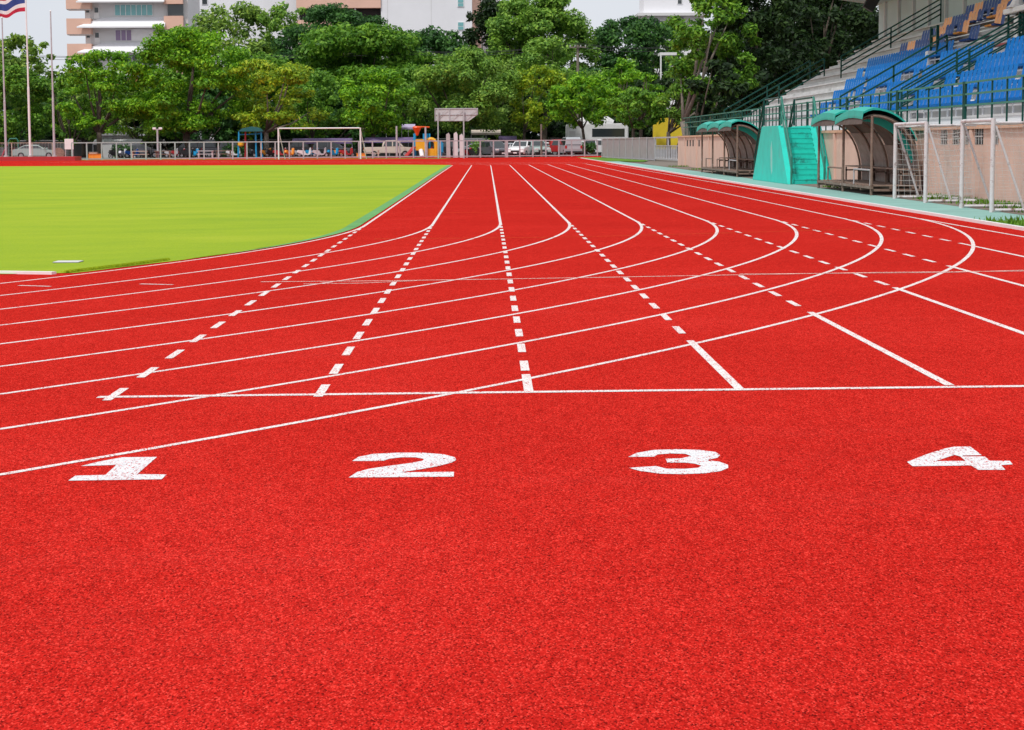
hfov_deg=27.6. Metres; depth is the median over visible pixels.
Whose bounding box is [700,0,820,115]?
broadleaf tree
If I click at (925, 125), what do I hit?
goal frame
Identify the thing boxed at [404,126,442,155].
playground set
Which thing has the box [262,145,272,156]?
motor scooter
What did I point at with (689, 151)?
boundary wall
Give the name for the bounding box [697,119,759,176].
dugout
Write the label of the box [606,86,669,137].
broadleaf tree
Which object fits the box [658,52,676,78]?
lamp post
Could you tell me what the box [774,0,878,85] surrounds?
broadleaf tree
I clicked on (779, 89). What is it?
stair railing
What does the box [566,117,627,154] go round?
coach
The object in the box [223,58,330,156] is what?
broadleaf tree
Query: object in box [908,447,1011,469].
lane number
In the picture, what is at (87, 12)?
window
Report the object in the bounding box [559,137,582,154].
parked car
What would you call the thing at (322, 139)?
awning
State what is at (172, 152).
motor scooter
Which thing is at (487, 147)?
parked car
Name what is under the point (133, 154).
picnic table
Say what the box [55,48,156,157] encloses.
broadleaf tree
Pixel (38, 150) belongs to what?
parked car
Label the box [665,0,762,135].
broadleaf tree
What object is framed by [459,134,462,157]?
leaning panel
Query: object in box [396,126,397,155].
post
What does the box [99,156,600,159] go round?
path
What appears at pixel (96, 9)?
window
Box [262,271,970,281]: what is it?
faded line
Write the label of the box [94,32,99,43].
window
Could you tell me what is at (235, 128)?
broadleaf tree
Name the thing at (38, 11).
sky
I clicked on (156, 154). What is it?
picnic table
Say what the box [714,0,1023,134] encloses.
grandstand
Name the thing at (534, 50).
broadleaf tree
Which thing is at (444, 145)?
parked car
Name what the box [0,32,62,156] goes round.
broadleaf tree
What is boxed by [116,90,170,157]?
broadleaf tree
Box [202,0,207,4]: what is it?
window
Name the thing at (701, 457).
lane number
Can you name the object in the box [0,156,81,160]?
flag plinth
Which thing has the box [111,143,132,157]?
shrub
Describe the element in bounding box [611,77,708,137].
broadleaf tree
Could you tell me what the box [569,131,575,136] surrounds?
window
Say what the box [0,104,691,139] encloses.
hedge
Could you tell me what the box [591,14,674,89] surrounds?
broadleaf tree
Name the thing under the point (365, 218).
gutter strip
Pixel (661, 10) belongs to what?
rounded tower block
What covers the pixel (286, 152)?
motor scooter
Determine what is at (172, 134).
broadleaf tree
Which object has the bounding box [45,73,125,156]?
broadleaf tree
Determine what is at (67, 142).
notice board
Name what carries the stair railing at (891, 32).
on the grandstand
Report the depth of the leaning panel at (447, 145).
204.81 m
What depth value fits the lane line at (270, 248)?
31.29 m
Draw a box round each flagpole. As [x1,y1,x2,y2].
[1,17,7,156]
[25,0,32,156]
[50,10,56,156]
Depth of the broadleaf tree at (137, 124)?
237.01 m
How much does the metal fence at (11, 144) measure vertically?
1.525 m
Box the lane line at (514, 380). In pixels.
[0,164,974,474]
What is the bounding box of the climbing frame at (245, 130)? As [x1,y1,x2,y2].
[237,127,262,156]
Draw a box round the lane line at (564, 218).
[2,165,570,324]
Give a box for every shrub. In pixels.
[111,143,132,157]
[222,142,250,156]
[469,138,489,157]
[581,141,596,154]
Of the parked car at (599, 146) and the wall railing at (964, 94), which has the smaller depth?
the wall railing at (964, 94)
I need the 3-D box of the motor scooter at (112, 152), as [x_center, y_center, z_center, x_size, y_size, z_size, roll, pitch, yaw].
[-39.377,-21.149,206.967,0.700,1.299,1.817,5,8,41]
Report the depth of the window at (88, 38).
296.01 m
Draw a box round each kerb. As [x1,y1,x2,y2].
[0,271,55,274]
[582,158,1023,230]
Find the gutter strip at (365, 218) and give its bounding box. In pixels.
[228,165,450,253]
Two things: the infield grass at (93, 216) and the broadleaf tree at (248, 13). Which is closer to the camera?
the infield grass at (93, 216)
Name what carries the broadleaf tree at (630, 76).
on the car park
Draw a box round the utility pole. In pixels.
[569,45,585,120]
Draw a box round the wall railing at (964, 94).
[683,74,1023,135]
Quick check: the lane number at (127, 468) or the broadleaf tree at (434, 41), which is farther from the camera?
the broadleaf tree at (434, 41)
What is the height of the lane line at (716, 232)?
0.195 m
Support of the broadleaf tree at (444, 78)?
on the car park
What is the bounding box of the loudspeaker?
[862,0,879,11]
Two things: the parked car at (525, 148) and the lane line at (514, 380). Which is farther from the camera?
the parked car at (525, 148)
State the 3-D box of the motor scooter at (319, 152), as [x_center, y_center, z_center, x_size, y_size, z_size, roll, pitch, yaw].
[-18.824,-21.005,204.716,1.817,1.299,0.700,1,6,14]
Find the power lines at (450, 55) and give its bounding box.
[29,43,670,60]
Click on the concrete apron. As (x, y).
(886, 193)
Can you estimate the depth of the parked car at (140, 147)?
211.17 m
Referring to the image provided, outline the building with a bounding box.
[102,126,144,157]
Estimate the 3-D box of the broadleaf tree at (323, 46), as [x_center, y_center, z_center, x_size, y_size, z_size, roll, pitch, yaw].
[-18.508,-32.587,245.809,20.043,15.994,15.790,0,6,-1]
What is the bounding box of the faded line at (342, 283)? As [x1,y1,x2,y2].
[311,280,416,283]
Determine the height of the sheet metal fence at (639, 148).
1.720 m
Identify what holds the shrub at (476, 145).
on the car park
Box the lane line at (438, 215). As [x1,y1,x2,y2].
[0,165,471,295]
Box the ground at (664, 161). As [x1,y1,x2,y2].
[263,157,1018,214]
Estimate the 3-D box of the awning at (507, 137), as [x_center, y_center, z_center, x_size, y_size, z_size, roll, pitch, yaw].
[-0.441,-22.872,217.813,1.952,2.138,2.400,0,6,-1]
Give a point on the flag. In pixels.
(8, 8)
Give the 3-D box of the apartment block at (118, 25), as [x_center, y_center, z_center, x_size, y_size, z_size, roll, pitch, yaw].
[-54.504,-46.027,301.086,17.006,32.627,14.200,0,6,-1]
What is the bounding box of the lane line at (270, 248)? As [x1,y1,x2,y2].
[0,165,452,283]
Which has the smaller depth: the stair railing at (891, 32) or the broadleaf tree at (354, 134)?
the stair railing at (891, 32)
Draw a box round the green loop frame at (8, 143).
[8,138,18,152]
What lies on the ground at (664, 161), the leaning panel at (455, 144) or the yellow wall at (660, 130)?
the yellow wall at (660, 130)
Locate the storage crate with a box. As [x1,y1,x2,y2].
[88,154,100,157]
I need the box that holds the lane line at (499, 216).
[3,165,501,308]
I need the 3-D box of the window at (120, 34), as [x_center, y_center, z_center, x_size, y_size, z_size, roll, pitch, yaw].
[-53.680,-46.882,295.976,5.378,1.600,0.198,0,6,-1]
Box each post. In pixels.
[152,127,161,157]
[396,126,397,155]
[425,127,426,155]
[540,124,542,156]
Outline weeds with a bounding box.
[668,165,1023,225]
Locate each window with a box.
[85,10,89,17]
[86,36,90,43]
[94,7,98,18]
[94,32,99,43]
[114,4,152,15]
[115,29,152,40]
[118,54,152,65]
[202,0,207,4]
[457,0,463,6]
[457,22,463,29]
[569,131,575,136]
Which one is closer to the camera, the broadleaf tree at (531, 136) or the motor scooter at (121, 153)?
the motor scooter at (121, 153)
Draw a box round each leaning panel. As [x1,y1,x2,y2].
[446,133,450,155]
[454,132,457,155]
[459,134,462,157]
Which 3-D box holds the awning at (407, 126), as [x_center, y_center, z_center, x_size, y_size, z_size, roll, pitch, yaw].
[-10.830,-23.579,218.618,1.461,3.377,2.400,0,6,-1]
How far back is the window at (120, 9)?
295.58 m
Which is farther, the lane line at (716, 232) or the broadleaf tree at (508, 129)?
the broadleaf tree at (508, 129)
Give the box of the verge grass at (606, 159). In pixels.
[578,157,1021,225]
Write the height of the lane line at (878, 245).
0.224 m
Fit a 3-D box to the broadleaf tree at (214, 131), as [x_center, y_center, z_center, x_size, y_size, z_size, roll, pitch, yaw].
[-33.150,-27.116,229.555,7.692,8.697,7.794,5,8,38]
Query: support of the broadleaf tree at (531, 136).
on the car park
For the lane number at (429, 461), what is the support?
on the track
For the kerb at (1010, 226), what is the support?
on the ground at (664, 161)
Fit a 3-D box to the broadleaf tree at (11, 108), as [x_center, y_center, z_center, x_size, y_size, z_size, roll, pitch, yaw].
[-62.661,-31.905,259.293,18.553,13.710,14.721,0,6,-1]
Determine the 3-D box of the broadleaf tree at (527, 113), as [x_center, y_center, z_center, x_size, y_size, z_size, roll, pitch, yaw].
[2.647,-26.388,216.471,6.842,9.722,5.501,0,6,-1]
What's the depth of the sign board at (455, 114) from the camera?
189.58 m
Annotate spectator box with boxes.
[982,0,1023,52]
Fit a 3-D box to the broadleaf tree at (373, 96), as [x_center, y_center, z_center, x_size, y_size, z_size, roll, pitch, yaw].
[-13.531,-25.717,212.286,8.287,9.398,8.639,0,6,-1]
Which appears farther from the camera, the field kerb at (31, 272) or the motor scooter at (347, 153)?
the motor scooter at (347, 153)
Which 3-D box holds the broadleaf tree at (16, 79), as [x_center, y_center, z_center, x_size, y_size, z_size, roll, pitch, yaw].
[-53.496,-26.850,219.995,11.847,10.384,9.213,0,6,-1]
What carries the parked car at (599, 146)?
on the car park
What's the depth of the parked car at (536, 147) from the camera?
205.67 m
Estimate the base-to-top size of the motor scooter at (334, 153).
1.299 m
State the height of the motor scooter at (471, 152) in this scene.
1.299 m
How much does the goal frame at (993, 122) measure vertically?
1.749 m
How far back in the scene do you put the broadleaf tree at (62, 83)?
217.62 m
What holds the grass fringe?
on the infield grass at (93, 216)
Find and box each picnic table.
[130,151,148,157]
[154,151,170,157]
[216,150,231,156]
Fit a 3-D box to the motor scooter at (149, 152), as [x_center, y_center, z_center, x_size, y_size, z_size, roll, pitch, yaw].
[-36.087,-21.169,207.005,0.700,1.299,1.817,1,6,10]
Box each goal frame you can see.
[893,121,976,202]
[959,118,1023,211]
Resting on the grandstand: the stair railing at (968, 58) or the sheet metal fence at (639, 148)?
the stair railing at (968, 58)
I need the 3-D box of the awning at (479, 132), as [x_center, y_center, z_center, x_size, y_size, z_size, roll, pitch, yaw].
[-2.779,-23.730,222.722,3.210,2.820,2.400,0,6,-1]
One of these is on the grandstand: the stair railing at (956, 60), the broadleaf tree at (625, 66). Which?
the stair railing at (956, 60)
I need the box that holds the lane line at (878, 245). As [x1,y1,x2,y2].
[0,164,882,429]
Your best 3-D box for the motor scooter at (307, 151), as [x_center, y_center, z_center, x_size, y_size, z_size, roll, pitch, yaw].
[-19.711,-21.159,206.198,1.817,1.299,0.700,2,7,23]
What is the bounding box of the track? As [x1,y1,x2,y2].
[0,158,1023,729]
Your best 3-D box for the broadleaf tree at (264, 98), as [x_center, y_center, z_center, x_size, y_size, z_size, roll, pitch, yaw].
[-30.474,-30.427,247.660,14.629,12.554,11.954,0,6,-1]
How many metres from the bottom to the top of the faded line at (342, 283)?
0.014 m
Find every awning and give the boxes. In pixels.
[93,139,142,144]
[292,138,352,143]
[364,137,412,155]
[401,124,414,146]
[471,130,500,138]
[499,136,516,139]
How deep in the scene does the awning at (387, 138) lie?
210.88 m
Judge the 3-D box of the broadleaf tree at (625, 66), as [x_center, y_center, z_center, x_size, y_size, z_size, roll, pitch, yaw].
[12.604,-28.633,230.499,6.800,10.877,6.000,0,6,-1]
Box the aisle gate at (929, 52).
[925,25,939,65]
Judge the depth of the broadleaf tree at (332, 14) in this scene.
256.38 m
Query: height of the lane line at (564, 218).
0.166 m
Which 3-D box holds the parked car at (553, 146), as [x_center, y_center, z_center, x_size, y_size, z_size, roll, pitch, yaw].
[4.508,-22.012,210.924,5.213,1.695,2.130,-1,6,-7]
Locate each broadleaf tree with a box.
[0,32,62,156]
[0,62,62,156]
[1,56,48,139]
[22,90,89,139]
[43,71,95,155]
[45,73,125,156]
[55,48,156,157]
[112,81,161,139]
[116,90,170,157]
[117,23,251,157]
[122,107,182,156]
[143,62,206,147]
[168,0,275,71]
[176,85,249,156]
[195,48,302,156]
[217,62,297,137]
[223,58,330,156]
[247,1,306,64]
[270,2,397,88]
[276,70,346,156]
[280,86,394,155]
[292,21,436,135]
[338,67,418,146]
[380,62,443,155]
[403,24,468,66]
[403,45,521,139]
[425,68,487,137]
[459,0,524,58]
[476,94,565,154]
[483,0,603,96]
[485,58,548,142]
[509,35,598,141]
[509,64,567,156]
[531,66,601,135]
[543,71,618,139]
[570,67,653,122]
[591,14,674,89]
[595,57,646,118]
[606,71,666,137]
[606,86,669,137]
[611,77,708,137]
[626,21,690,80]
[655,39,711,157]
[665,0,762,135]
[671,28,786,113]
[684,59,749,134]
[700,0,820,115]
[744,0,878,94]
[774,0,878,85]
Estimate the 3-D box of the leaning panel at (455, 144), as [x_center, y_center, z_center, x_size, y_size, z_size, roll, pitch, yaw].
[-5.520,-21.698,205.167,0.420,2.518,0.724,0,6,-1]
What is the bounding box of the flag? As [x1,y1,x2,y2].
[0,0,24,17]
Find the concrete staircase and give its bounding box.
[753,96,830,184]
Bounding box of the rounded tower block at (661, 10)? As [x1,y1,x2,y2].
[635,0,704,104]
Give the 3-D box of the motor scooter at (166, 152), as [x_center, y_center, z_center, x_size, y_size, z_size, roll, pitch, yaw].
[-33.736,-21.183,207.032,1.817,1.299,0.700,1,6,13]
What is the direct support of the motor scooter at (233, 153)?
on the car park
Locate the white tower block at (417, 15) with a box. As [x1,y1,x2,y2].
[200,0,498,138]
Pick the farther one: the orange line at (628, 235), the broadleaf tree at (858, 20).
the broadleaf tree at (858, 20)
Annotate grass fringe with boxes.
[61,258,170,271]
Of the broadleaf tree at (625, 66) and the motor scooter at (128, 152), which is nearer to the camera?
the motor scooter at (128, 152)
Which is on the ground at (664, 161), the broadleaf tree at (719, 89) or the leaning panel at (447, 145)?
the broadleaf tree at (719, 89)
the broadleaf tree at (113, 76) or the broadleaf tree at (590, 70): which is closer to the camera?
the broadleaf tree at (113, 76)
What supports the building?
on the car park
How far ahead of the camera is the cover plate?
26.75 m
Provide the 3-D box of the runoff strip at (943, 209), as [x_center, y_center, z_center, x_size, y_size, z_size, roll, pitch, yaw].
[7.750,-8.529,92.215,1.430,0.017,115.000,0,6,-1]
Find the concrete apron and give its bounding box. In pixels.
[641,163,1023,214]
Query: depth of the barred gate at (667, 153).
143.97 m
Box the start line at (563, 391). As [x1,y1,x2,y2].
[96,385,1023,397]
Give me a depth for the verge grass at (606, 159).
158.59 m
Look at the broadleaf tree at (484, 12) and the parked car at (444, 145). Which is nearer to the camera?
the parked car at (444, 145)
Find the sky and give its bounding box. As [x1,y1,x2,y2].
[0,0,878,135]
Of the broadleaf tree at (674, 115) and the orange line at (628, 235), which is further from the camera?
the broadleaf tree at (674, 115)
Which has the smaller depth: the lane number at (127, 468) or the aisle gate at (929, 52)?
the lane number at (127, 468)
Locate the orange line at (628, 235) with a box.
[407,228,899,238]
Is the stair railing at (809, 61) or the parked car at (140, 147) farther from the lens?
the parked car at (140, 147)
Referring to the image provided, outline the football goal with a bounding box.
[278,127,366,159]
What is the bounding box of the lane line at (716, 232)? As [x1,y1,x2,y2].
[0,165,718,366]
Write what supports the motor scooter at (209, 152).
on the car park
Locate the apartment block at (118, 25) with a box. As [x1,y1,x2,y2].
[66,0,200,138]
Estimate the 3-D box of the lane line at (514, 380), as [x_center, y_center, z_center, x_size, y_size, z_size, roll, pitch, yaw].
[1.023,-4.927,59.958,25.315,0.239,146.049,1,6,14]
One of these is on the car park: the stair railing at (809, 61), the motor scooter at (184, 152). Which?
the motor scooter at (184, 152)
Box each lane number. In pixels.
[68,457,166,480]
[350,453,455,476]
[629,449,727,473]
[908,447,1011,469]
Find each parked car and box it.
[11,145,51,156]
[126,144,164,157]
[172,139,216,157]
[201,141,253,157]
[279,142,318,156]
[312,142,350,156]
[363,140,412,155]
[431,141,459,155]
[458,139,487,145]
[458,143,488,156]
[481,141,508,156]
[508,141,535,156]
[530,141,550,156]
[543,139,574,154]
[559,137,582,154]
[581,139,600,154]
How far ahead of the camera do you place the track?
8.97 m
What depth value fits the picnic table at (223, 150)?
205.32 m
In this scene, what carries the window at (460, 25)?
in the white tower block at (417, 15)
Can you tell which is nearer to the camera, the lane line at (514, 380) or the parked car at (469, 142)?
the lane line at (514, 380)
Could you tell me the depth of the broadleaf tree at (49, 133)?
241.34 m
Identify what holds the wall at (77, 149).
on the car park
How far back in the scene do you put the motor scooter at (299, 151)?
205.05 m
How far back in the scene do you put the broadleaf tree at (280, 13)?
263.56 m
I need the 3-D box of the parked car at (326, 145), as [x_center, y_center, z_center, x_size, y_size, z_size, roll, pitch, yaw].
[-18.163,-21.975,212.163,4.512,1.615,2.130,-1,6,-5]
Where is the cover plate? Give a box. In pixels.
[52,260,83,262]
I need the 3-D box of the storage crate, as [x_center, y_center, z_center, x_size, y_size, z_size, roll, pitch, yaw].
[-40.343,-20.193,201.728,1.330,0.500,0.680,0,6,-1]
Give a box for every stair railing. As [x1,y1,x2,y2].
[724,60,810,120]
[733,58,824,119]
[839,34,947,108]
[840,0,941,77]
[889,13,1023,109]
[900,17,1023,117]
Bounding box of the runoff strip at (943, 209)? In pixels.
[606,161,1023,219]
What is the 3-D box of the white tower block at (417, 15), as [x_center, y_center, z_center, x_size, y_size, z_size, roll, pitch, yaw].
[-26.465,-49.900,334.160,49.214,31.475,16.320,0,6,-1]
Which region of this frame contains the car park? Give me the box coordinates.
[81,154,600,158]
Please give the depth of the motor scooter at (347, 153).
204.60 m
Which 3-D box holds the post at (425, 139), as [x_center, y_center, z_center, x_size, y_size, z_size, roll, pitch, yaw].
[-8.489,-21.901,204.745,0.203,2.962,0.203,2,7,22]
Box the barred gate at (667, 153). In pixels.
[655,136,677,160]
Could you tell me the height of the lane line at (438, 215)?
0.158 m
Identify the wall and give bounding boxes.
[0,138,600,156]
[653,118,681,156]
[677,124,1023,203]
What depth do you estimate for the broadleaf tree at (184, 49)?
208.65 m
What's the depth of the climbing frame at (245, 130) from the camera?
206.40 m
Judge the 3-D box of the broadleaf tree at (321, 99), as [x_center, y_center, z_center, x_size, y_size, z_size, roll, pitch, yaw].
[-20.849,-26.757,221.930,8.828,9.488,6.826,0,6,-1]
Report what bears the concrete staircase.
on the runoff strip at (943, 209)
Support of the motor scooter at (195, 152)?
on the car park
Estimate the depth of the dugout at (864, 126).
54.43 m
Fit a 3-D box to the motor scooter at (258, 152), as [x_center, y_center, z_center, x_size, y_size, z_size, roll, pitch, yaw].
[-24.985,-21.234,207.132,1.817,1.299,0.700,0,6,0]
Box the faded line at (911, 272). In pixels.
[765,270,1013,273]
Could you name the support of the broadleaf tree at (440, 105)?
on the car park
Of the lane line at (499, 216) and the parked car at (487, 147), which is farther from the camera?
the parked car at (487, 147)
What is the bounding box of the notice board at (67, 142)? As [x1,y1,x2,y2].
[64,139,73,155]
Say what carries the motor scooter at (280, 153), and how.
on the car park
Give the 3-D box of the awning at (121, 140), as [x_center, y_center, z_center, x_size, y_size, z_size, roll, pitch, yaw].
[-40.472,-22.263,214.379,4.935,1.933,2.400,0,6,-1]
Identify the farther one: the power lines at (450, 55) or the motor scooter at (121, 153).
the power lines at (450, 55)
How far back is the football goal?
185.91 m
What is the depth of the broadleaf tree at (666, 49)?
271.73 m
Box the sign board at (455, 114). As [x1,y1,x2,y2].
[435,108,477,157]
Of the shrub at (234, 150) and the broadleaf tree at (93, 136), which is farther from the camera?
the broadleaf tree at (93, 136)
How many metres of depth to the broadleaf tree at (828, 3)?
209.53 m
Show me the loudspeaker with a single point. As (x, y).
(870, 5)
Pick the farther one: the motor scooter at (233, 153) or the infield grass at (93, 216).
the motor scooter at (233, 153)
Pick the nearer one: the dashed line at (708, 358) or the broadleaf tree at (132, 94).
the dashed line at (708, 358)
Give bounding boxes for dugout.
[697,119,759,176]
[811,107,920,194]
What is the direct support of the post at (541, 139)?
on the path
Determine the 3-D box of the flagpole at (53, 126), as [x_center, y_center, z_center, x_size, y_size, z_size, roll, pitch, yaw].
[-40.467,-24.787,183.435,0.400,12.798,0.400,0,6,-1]
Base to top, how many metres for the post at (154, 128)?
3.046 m
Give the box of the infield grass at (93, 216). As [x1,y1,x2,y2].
[0,165,446,273]
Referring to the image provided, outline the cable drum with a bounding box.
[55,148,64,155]
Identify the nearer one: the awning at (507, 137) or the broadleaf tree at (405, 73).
the awning at (507, 137)
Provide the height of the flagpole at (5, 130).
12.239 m
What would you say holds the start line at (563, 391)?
on the track
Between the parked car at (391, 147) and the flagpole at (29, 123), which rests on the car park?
the parked car at (391, 147)
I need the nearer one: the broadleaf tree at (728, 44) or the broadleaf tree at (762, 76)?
the broadleaf tree at (728, 44)
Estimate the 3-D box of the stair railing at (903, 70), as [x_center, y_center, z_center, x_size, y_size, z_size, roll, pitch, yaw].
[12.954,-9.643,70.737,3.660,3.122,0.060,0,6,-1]
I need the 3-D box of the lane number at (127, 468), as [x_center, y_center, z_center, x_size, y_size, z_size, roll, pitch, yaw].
[-1.756,0.468,9.460,0.437,0.005,0.676,0,6,-1]
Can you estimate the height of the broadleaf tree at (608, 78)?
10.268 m
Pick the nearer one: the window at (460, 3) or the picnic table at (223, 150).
the picnic table at (223, 150)
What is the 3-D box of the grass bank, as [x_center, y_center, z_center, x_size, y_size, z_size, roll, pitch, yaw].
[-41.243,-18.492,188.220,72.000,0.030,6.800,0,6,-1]
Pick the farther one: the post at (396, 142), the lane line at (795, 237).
the post at (396, 142)
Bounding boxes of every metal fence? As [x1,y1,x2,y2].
[0,142,63,156]
[71,140,597,159]
[601,137,655,160]
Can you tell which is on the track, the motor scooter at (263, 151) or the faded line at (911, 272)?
the faded line at (911, 272)
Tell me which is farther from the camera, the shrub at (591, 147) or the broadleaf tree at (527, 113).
the broadleaf tree at (527, 113)
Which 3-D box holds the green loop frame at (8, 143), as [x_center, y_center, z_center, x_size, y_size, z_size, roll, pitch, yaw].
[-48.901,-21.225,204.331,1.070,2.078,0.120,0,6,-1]
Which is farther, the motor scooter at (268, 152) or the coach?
the coach
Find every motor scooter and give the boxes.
[108,148,122,157]
[119,147,127,157]
[124,145,140,157]
[147,148,151,157]
[164,145,180,157]
[171,145,187,157]
[179,145,196,157]
[191,145,199,157]
[207,145,221,157]
[225,148,242,156]
[252,146,269,156]
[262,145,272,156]
[265,145,276,156]
[272,145,288,156]
[284,147,295,156]
[296,145,313,156]
[305,147,320,156]
[312,146,328,156]
[327,145,339,156]
[339,147,354,156]
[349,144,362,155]
[468,147,482,157]
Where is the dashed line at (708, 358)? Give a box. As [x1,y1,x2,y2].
[103,217,1023,399]
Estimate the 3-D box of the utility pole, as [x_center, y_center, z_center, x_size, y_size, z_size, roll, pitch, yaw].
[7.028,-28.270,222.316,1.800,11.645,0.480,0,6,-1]
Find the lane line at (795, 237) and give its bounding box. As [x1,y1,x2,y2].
[0,164,797,394]
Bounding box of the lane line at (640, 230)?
[0,165,642,343]
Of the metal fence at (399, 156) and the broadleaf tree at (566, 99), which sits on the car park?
the broadleaf tree at (566, 99)
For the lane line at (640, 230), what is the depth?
21.48 m
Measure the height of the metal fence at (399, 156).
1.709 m
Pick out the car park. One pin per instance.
(398, 157)
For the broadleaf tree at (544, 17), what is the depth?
251.15 m
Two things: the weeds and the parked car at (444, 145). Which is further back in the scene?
the parked car at (444, 145)

